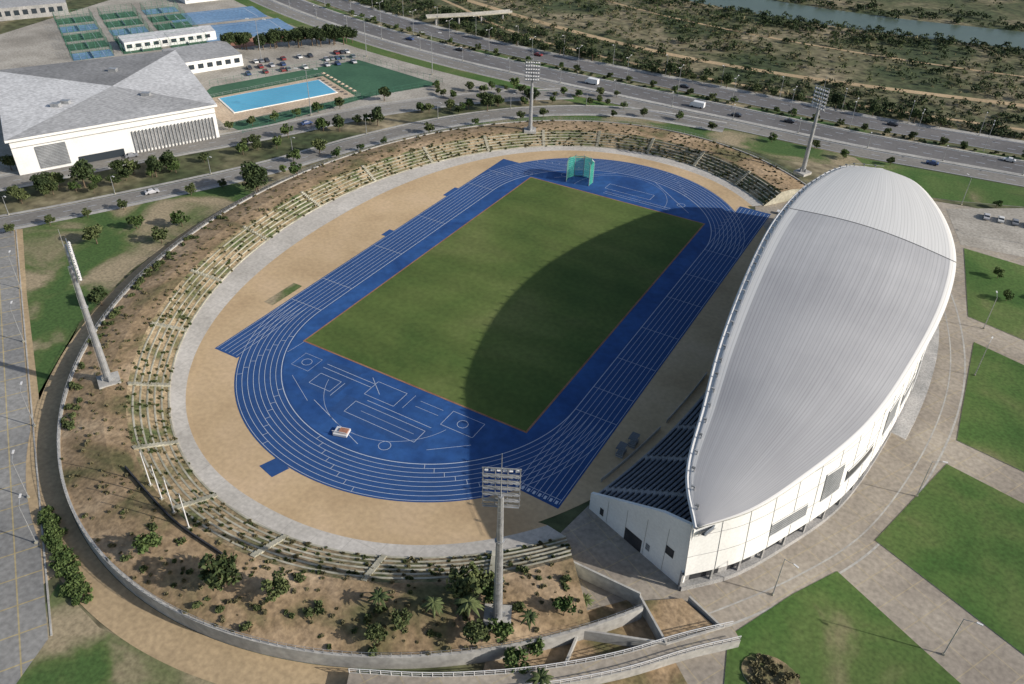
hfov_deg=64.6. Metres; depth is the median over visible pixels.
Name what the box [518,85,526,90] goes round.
broadleaf tree
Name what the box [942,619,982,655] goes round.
street lamp
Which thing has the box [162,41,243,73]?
pool building
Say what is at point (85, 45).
fenced court
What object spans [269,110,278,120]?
street tree
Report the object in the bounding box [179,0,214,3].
sports building
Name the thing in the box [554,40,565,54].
street tree
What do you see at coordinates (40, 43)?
forecourt paving
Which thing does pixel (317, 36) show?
pine tree
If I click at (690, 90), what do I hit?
street tree
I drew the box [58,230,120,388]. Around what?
floodlight mast
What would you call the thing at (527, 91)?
street tree
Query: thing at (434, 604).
palm tree
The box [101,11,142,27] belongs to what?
fenced court
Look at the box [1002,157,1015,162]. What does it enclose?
car
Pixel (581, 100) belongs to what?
verge grass
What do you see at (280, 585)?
broadleaf tree
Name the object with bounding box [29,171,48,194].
street tree
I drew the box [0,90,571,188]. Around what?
road
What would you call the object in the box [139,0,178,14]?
fenced court
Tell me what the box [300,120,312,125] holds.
car
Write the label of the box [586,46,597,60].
street tree
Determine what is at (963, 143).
street tree
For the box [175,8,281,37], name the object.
court markings
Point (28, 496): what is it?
street lamp
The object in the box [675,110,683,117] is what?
street tree
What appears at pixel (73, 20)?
fenced court
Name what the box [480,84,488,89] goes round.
broadleaf tree
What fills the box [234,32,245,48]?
pine tree
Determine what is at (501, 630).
broadleaf tree
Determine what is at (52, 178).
street tree
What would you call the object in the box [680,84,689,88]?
car
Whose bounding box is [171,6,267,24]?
sport court
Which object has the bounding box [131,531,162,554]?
broadleaf tree
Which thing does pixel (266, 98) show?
swimming pool
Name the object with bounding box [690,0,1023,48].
river
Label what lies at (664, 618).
retaining wall
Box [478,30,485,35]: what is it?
street tree
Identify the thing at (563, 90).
street tree
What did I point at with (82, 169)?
street tree
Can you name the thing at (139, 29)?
fenced court
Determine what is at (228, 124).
street tree
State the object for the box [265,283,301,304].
grass patch
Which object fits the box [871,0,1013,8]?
trees
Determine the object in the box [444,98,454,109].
street tree
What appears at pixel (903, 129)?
road
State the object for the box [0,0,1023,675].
ground
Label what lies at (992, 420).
lawn
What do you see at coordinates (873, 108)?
street tree
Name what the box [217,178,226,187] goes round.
street tree
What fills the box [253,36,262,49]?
pine tree
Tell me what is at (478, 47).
street tree
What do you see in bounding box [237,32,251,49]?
pine tree
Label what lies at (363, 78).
green court
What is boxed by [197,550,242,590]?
broadleaf tree
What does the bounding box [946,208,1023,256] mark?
gravel lot
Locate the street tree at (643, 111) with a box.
[640,108,647,116]
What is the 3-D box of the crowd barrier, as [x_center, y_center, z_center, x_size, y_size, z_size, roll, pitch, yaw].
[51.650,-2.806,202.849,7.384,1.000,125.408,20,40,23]
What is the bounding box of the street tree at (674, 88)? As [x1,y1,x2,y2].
[670,85,677,90]
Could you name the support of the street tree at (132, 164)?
on the ground at (860, 68)
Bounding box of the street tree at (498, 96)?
[495,94,502,106]
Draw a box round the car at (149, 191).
[144,188,159,194]
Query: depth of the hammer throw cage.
272.85 m
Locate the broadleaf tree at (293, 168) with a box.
[288,161,302,176]
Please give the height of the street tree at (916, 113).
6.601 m
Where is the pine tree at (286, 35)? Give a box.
[280,29,294,47]
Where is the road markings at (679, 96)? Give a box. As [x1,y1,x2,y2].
[258,1,1023,185]
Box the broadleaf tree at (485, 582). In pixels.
[480,570,505,593]
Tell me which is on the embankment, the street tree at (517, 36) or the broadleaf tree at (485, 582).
the broadleaf tree at (485, 582)
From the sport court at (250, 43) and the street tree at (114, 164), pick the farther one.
the sport court at (250, 43)
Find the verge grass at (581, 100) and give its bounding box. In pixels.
[235,0,1023,194]
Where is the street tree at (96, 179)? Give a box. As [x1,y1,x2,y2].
[88,173,102,184]
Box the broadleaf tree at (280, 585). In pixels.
[260,570,290,601]
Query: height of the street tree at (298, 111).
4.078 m
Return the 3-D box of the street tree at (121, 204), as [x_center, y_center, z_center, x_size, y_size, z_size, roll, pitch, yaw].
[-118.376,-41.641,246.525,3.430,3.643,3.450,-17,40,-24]
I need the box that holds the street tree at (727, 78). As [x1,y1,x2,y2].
[721,73,733,87]
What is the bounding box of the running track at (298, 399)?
[215,158,770,507]
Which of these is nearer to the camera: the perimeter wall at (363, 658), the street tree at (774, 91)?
the perimeter wall at (363, 658)
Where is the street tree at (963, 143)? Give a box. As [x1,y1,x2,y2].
[960,141,967,146]
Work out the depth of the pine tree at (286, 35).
381.98 m
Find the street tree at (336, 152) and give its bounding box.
[330,146,340,155]
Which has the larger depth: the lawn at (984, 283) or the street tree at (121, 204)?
the street tree at (121, 204)
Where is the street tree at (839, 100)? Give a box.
[831,92,844,108]
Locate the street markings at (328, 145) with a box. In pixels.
[0,90,723,228]
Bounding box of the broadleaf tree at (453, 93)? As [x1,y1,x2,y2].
[450,90,456,96]
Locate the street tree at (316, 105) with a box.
[311,101,322,112]
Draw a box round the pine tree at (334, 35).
[325,25,338,44]
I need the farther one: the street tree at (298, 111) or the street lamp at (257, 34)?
the street lamp at (257, 34)
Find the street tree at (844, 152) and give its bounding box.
[840,149,849,157]
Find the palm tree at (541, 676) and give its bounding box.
[526,667,553,683]
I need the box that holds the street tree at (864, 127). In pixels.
[861,123,868,130]
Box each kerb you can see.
[15,230,52,635]
[303,177,704,432]
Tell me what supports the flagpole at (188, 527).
on the embankment
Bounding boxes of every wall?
[57,118,807,668]
[124,465,222,554]
[563,561,724,664]
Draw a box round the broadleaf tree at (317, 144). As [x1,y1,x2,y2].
[311,138,327,152]
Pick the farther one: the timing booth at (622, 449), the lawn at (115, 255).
the lawn at (115, 255)
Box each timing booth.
[615,441,627,458]
[628,432,639,448]
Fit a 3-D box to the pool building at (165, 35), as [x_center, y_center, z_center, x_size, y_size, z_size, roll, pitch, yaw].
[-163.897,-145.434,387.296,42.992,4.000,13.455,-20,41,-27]
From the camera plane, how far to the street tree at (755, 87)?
349.20 m
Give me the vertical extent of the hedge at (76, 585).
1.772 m
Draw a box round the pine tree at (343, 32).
[335,25,350,44]
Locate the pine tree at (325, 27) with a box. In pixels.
[322,23,335,43]
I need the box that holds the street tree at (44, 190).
[38,187,49,196]
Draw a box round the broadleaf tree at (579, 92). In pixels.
[575,90,582,97]
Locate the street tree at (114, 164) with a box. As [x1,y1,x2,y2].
[108,159,125,169]
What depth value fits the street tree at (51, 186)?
252.54 m
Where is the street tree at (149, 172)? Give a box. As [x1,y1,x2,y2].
[146,167,153,177]
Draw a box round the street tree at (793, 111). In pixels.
[788,108,796,115]
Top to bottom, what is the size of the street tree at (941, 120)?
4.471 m
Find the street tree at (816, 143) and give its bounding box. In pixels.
[812,140,820,148]
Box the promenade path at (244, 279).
[170,146,762,556]
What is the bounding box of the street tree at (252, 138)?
[247,134,260,141]
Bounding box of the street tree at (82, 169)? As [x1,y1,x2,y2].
[68,158,95,187]
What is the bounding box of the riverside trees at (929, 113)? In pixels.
[351,0,1023,156]
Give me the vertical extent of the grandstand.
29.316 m
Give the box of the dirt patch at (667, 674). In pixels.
[482,600,686,683]
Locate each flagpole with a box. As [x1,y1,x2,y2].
[139,451,152,486]
[150,465,163,500]
[163,478,176,513]
[178,493,191,528]
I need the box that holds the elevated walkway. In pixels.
[347,621,741,683]
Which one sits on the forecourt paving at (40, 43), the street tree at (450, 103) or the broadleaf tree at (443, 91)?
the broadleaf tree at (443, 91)
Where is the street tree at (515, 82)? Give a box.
[509,77,519,87]
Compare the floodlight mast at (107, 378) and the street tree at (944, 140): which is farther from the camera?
the street tree at (944, 140)
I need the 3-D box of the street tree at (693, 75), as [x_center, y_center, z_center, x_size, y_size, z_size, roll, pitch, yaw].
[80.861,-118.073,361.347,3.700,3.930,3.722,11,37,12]
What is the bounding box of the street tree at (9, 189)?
[6,185,18,194]
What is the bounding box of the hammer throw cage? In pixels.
[566,155,594,185]
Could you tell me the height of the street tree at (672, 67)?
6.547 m
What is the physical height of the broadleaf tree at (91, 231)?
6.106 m
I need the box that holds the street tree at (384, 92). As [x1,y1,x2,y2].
[378,86,390,100]
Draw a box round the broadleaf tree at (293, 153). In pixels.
[286,149,300,160]
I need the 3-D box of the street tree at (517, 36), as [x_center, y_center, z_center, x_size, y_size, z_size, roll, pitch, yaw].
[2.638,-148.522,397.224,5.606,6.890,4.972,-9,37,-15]
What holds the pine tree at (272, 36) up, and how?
on the forecourt paving at (40, 43)
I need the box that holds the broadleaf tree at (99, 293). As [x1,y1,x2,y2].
[86,285,107,305]
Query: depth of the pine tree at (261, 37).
378.22 m
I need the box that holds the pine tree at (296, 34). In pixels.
[289,28,302,47]
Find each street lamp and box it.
[8,250,21,288]
[10,301,24,341]
[11,450,29,498]
[18,494,37,543]
[20,381,35,426]
[245,18,264,55]
[293,68,316,115]
[354,15,372,56]
[423,32,441,74]
[771,559,798,595]
[915,461,947,496]
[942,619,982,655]
[974,337,992,375]
[982,291,997,328]
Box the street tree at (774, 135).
[767,132,777,141]
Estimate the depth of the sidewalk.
300.03 m
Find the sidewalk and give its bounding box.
[0,88,726,231]
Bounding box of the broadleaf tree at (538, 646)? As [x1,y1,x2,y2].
[524,636,544,656]
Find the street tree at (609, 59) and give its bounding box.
[605,56,612,62]
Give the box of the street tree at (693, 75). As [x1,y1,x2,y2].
[690,72,696,78]
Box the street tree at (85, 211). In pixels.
[81,208,91,215]
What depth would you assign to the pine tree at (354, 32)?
393.05 m
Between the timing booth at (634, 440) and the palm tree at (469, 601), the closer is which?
the palm tree at (469, 601)
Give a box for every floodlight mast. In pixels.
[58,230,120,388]
[482,463,521,630]
[524,49,540,133]
[793,77,829,176]
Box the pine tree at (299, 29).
[294,26,306,45]
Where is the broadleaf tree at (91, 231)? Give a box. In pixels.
[82,223,102,243]
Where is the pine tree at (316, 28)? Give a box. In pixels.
[309,25,323,45]
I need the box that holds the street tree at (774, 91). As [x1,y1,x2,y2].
[770,88,778,95]
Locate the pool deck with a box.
[212,76,354,122]
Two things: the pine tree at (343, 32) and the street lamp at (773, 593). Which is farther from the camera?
the pine tree at (343, 32)
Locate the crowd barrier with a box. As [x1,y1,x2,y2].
[601,364,712,481]
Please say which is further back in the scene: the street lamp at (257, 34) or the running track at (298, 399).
the street lamp at (257, 34)
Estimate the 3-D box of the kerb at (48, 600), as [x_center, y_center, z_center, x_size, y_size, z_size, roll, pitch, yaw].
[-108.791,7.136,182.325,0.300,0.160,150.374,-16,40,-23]
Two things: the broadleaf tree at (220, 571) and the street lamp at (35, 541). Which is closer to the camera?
the broadleaf tree at (220, 571)
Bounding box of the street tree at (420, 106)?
[416,102,425,112]
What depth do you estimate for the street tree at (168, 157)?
267.55 m
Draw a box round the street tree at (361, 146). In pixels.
[356,144,364,150]
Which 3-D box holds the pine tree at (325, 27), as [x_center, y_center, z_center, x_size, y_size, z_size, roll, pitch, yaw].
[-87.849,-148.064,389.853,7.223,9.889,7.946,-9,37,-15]
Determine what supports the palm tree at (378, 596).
on the embankment
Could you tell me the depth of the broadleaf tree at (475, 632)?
124.74 m
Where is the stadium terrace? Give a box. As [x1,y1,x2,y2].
[126,130,780,582]
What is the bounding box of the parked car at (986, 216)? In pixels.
[983,213,990,219]
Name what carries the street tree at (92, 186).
on the ground at (860, 68)
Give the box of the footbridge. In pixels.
[426,9,511,24]
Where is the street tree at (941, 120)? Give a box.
[937,117,947,127]
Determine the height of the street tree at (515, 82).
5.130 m
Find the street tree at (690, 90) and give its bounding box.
[687,88,693,93]
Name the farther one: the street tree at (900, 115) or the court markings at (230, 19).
the court markings at (230, 19)
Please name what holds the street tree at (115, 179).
on the ground at (860, 68)
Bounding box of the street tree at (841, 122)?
[837,118,844,124]
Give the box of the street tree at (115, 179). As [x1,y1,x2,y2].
[105,173,121,186]
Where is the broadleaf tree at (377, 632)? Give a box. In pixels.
[363,621,388,644]
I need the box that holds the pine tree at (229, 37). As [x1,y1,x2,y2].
[219,32,235,43]
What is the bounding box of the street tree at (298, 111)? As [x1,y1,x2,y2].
[291,108,300,116]
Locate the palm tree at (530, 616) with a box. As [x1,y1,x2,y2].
[519,609,537,630]
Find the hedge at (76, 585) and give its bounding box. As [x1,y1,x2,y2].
[37,505,93,605]
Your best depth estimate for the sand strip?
191.21 m
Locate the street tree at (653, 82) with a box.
[650,80,656,85]
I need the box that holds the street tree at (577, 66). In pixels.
[573,64,580,71]
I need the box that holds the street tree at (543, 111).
[539,108,548,114]
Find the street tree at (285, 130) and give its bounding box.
[280,123,292,137]
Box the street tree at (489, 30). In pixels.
[485,25,495,39]
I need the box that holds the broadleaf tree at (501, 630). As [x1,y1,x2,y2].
[487,616,513,641]
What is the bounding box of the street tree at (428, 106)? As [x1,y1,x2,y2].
[424,103,434,109]
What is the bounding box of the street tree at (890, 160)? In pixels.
[886,156,894,164]
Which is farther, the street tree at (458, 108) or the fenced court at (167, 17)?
the fenced court at (167, 17)
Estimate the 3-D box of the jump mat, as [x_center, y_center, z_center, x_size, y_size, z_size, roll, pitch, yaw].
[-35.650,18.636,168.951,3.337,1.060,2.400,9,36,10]
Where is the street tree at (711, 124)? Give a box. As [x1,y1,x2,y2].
[708,121,717,129]
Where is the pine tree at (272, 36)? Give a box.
[266,31,280,48]
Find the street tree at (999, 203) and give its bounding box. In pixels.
[993,200,1002,207]
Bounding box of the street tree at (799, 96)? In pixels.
[796,94,803,101]
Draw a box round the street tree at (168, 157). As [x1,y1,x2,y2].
[160,149,174,170]
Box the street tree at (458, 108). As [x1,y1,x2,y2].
[454,105,463,111]
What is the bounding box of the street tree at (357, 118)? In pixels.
[352,114,361,124]
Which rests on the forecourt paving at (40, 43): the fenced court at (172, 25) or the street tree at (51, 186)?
the fenced court at (172, 25)
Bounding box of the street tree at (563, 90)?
[560,87,567,95]
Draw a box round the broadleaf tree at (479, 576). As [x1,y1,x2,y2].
[465,568,494,593]
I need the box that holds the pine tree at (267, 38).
[264,33,274,48]
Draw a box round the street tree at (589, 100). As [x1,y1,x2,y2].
[586,97,593,104]
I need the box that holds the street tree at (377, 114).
[372,106,384,125]
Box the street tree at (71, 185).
[67,181,80,191]
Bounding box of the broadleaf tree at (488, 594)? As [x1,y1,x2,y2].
[481,584,493,606]
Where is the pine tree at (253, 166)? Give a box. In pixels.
[240,161,266,191]
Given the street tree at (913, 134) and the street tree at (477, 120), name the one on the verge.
the street tree at (477, 120)
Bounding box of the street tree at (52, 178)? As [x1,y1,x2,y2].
[42,172,58,181]
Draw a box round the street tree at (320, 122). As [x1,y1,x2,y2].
[314,117,329,131]
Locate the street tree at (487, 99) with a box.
[480,92,496,110]
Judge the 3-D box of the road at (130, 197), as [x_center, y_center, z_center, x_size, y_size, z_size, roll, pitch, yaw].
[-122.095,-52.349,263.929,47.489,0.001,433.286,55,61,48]
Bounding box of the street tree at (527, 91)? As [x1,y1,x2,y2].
[524,88,537,100]
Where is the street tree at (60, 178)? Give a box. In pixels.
[50,172,64,185]
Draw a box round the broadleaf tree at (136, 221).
[125,214,144,228]
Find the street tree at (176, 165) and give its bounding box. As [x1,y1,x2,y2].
[167,157,179,172]
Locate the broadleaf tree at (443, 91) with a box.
[440,88,445,95]
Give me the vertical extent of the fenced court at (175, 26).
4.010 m
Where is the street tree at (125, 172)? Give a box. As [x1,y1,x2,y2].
[116,166,133,180]
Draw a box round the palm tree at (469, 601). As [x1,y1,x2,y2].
[453,593,484,620]
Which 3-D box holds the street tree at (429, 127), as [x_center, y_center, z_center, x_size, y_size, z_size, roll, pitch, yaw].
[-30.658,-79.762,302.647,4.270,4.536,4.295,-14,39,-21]
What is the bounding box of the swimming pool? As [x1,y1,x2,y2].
[218,80,337,112]
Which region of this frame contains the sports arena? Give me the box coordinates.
[0,50,219,174]
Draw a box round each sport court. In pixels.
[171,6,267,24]
[206,18,293,41]
[230,36,305,47]
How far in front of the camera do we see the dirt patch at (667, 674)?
129.18 m
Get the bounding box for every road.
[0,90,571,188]
[0,107,725,228]
[276,0,1023,173]
[317,0,1023,154]
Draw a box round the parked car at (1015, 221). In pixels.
[1012,218,1018,225]
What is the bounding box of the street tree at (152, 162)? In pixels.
[145,155,163,176]
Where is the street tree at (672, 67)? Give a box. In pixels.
[666,62,676,75]
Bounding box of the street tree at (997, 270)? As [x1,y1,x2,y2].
[993,267,1004,277]
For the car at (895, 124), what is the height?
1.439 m
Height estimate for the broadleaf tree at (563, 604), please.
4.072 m
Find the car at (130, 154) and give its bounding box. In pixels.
[124,152,138,158]
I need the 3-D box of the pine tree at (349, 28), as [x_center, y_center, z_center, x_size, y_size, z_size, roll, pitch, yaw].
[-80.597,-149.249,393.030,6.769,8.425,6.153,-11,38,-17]
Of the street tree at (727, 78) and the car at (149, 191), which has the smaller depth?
the car at (149, 191)
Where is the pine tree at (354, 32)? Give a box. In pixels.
[347,28,357,42]
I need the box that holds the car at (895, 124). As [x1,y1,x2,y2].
[887,121,898,126]
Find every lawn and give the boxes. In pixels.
[16,584,215,683]
[23,176,277,399]
[724,571,960,683]
[865,162,1023,206]
[875,464,1023,654]
[957,342,1023,471]
[964,248,1023,339]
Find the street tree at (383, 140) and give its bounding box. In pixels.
[380,136,386,142]
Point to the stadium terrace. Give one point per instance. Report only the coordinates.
(184, 484)
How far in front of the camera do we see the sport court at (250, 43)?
388.42 m
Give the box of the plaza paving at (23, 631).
[0,231,47,683]
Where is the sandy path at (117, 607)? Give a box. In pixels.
[26,189,356,683]
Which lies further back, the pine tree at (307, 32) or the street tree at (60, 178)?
the pine tree at (307, 32)
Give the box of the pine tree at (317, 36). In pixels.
[313,30,326,46]
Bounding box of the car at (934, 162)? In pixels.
[926,160,938,165]
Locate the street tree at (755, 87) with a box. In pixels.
[751,83,760,90]
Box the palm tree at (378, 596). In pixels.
[366,588,390,607]
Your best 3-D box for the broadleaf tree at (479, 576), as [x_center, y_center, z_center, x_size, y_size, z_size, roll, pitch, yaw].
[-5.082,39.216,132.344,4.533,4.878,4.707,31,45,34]
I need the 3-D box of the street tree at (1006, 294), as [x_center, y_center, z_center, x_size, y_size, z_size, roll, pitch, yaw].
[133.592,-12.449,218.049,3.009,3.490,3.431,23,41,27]
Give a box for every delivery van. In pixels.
[585,77,598,84]
[690,100,705,108]
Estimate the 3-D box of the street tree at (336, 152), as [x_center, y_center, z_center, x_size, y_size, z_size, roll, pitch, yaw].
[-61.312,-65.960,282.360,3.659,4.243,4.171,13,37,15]
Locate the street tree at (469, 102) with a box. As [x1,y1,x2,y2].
[465,98,473,108]
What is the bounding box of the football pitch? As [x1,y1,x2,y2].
[306,178,702,430]
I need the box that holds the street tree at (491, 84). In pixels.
[488,81,494,88]
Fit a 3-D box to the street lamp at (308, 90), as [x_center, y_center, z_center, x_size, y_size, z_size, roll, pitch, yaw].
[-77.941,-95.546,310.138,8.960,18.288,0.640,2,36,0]
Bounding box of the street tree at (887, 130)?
[883,128,891,133]
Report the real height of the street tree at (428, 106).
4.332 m
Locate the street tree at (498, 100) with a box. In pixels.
[496,96,504,105]
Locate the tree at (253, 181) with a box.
[239,166,268,192]
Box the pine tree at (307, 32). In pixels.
[303,27,317,45]
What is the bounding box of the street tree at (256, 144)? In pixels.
[251,140,260,149]
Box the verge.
[467,114,863,165]
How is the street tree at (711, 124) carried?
on the verge
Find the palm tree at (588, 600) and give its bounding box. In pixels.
[583,592,594,606]
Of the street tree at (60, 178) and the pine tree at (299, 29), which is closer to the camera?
the street tree at (60, 178)
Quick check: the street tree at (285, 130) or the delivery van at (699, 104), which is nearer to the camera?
the street tree at (285, 130)
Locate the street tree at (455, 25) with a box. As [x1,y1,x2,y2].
[452,23,459,30]
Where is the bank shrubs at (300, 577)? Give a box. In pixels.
[60,121,778,656]
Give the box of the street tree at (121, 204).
[116,199,127,208]
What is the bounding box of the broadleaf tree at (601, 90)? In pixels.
[596,87,604,93]
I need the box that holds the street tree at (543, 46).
[540,43,548,51]
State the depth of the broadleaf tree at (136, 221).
235.71 m
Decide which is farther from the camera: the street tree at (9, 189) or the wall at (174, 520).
the street tree at (9, 189)
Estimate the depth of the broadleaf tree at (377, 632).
124.81 m
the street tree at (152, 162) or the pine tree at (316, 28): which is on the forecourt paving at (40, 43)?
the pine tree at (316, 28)
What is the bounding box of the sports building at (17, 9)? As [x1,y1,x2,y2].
[0,0,68,20]
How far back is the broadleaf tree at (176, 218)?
237.02 m
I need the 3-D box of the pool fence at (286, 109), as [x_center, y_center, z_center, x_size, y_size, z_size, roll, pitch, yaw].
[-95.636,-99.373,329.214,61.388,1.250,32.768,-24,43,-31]
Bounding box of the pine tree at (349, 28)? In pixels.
[341,25,352,42]
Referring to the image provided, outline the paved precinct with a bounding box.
[561,201,1023,683]
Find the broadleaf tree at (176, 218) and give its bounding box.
[169,210,190,226]
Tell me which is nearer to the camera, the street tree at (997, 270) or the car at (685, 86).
the street tree at (997, 270)
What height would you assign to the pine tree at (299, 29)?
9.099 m
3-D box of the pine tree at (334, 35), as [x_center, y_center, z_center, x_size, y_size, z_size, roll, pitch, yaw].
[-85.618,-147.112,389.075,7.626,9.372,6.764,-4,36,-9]
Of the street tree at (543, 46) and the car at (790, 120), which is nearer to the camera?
the car at (790, 120)
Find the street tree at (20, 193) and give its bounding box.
[10,187,29,203]
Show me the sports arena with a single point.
(58, 115)
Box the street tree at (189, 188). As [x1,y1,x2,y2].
[184,182,196,194]
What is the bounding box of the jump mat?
[332,426,350,437]
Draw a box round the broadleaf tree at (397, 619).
[390,607,412,629]
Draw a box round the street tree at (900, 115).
[897,111,906,119]
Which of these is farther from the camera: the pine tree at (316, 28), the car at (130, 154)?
the pine tree at (316, 28)
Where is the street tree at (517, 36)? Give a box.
[512,32,522,45]
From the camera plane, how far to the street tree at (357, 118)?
307.58 m
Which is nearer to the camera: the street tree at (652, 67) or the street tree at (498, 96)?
the street tree at (498, 96)
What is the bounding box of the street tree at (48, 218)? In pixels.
[44,214,55,224]
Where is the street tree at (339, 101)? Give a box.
[334,96,344,106]
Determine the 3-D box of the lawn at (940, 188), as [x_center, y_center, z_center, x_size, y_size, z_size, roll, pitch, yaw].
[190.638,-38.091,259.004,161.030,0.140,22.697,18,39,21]
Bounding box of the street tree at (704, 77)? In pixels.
[700,75,708,82]
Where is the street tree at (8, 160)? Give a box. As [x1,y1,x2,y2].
[0,155,15,170]
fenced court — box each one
[52,8,93,24]
[55,15,97,32]
[59,23,102,41]
[63,32,107,50]
[67,41,113,60]
[97,3,137,19]
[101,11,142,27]
[106,18,148,35]
[111,26,153,44]
[117,35,162,53]
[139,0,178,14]
[145,6,185,21]
[151,13,192,30]
[157,21,197,30]
[168,29,207,47]
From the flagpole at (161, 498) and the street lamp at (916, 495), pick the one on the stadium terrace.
the flagpole at (161, 498)
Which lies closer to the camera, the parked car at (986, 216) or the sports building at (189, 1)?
the parked car at (986, 216)
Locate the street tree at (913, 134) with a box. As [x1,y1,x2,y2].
[908,131,918,138]
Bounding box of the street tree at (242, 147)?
[235,142,248,154]
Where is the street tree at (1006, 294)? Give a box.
[1003,289,1014,300]
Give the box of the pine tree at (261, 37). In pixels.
[256,32,267,49]
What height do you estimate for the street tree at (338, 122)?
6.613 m
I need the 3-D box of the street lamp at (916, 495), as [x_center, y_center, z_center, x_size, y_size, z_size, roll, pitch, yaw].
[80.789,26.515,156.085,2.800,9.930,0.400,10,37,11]
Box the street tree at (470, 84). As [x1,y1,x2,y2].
[465,81,474,88]
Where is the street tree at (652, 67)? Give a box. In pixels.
[649,65,657,70]
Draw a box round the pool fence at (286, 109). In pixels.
[213,72,360,126]
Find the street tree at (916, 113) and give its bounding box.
[910,107,922,122]
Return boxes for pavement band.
[709,294,965,625]
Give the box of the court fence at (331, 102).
[209,53,442,131]
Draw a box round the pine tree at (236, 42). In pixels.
[234,32,241,48]
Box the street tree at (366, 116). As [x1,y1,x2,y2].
[363,113,374,124]
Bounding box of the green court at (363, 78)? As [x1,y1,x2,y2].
[207,60,432,131]
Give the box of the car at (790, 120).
[784,118,794,123]
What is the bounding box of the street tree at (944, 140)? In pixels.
[940,136,948,143]
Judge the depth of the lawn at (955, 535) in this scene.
149.29 m
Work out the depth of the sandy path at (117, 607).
134.06 m
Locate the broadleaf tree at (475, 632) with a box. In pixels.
[462,618,489,644]
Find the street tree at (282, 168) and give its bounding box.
[279,165,286,171]
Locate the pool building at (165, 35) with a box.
[118,25,216,51]
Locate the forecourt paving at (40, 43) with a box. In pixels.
[0,0,537,176]
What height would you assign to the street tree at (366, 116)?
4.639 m
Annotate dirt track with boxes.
[442,0,1023,130]
[467,0,1023,106]
[604,0,1023,76]
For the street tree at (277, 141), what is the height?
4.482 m
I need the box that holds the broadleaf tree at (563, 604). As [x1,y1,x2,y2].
[552,594,576,615]
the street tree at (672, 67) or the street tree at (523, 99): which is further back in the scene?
the street tree at (672, 67)
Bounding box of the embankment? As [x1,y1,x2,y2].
[60,121,804,654]
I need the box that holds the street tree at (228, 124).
[223,121,233,129]
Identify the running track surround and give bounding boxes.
[191,152,765,540]
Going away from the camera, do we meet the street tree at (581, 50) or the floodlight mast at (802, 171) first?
the floodlight mast at (802, 171)
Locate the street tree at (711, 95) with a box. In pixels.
[709,92,716,98]
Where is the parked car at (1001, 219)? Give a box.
[997,216,1004,222]
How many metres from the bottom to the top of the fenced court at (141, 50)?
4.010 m
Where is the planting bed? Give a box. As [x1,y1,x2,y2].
[741,654,800,683]
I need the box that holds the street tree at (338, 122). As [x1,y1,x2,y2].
[332,113,344,131]
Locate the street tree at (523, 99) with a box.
[521,96,527,105]
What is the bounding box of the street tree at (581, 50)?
[575,45,585,54]
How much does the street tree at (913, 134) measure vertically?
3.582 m
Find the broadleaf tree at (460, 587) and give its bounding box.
[444,561,481,597]
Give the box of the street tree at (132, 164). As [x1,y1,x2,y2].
[123,159,140,174]
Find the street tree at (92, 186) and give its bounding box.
[87,183,97,192]
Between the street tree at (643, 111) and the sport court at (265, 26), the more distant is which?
the sport court at (265, 26)
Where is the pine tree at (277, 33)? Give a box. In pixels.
[267,27,281,47]
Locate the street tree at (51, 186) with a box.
[42,181,58,194]
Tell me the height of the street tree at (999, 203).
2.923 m
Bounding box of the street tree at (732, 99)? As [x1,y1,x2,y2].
[730,96,738,101]
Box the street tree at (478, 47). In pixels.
[475,43,481,50]
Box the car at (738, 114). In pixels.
[731,112,741,116]
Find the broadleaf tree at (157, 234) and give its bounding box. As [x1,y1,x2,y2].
[151,226,168,242]
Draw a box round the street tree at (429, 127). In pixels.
[424,122,434,132]
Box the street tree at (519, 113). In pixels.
[516,110,525,119]
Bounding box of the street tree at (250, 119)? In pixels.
[246,116,255,125]
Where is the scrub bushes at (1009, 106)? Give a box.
[358,0,1023,135]
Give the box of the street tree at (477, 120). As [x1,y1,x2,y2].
[472,118,479,123]
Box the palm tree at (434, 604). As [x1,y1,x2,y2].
[420,596,445,618]
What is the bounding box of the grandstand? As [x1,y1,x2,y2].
[589,163,955,590]
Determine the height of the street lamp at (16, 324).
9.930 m
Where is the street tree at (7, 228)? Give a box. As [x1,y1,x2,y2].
[4,223,14,232]
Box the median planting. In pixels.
[306,0,1023,159]
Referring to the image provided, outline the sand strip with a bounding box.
[14,229,55,582]
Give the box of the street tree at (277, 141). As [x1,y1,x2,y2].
[272,137,281,147]
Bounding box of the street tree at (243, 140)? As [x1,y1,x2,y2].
[239,138,247,143]
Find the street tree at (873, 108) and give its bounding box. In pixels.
[869,103,879,115]
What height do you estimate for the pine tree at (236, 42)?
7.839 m
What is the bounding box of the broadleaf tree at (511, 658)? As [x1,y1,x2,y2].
[503,646,530,673]
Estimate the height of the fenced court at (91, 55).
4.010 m
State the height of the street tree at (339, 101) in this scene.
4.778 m
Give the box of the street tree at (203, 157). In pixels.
[198,152,208,162]

